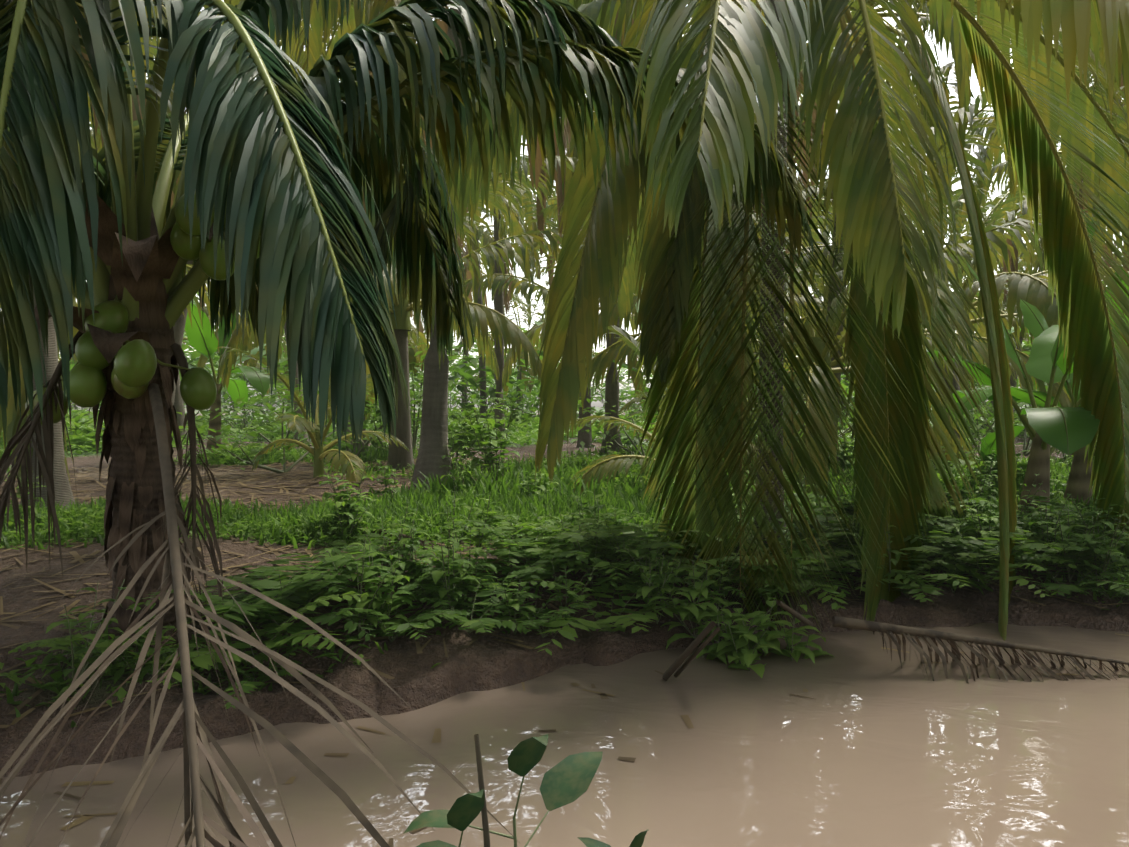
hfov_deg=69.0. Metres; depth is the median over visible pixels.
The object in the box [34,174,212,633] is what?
trunk
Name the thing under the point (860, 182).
palm foliage
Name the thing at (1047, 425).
banana leaves
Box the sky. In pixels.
[1,0,1122,406]
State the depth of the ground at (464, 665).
5.13 m
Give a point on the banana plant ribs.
(1031, 431)
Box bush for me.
[0,281,1128,691]
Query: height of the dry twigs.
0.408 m
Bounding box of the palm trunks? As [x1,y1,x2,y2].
[4,0,1094,508]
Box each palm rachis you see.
[0,0,797,383]
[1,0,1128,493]
[426,0,1128,592]
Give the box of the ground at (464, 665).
[0,407,1128,777]
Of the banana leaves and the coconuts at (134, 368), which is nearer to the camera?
the coconuts at (134, 368)
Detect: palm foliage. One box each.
[7,0,1128,405]
[348,0,1128,481]
[632,5,1128,640]
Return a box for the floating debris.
[0,633,1128,846]
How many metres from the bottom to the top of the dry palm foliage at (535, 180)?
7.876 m
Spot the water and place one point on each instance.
(870, 741)
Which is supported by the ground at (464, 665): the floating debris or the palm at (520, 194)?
the palm at (520, 194)
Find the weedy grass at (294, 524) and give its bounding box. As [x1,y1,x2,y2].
[0,404,1128,727]
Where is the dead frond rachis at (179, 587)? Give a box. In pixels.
[9,331,1128,846]
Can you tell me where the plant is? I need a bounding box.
[403,734,648,846]
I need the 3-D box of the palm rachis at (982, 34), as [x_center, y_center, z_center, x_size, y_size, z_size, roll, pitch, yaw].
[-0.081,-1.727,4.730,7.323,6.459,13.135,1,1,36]
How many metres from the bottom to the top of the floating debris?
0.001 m
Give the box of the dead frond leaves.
[0,373,1128,846]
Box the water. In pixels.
[0,623,1128,846]
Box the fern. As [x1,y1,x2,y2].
[8,481,1128,708]
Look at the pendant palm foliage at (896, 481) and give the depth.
6.25 m
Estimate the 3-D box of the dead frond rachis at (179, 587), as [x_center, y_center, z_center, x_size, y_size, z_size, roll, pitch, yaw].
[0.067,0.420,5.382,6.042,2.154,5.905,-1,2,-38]
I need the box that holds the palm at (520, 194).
[0,0,1128,558]
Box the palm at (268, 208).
[0,0,812,636]
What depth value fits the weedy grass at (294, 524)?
8.37 m
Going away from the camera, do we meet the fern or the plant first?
the plant
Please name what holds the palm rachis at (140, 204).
attached to the palm at (268, 208)
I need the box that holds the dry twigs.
[474,734,489,846]
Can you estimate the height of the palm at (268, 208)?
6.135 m
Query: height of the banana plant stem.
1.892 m
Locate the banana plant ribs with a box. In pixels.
[188,225,1127,459]
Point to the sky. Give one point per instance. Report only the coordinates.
(942, 58)
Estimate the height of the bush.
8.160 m
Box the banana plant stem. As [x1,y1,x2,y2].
[206,384,1094,516]
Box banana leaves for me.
[185,220,1128,466]

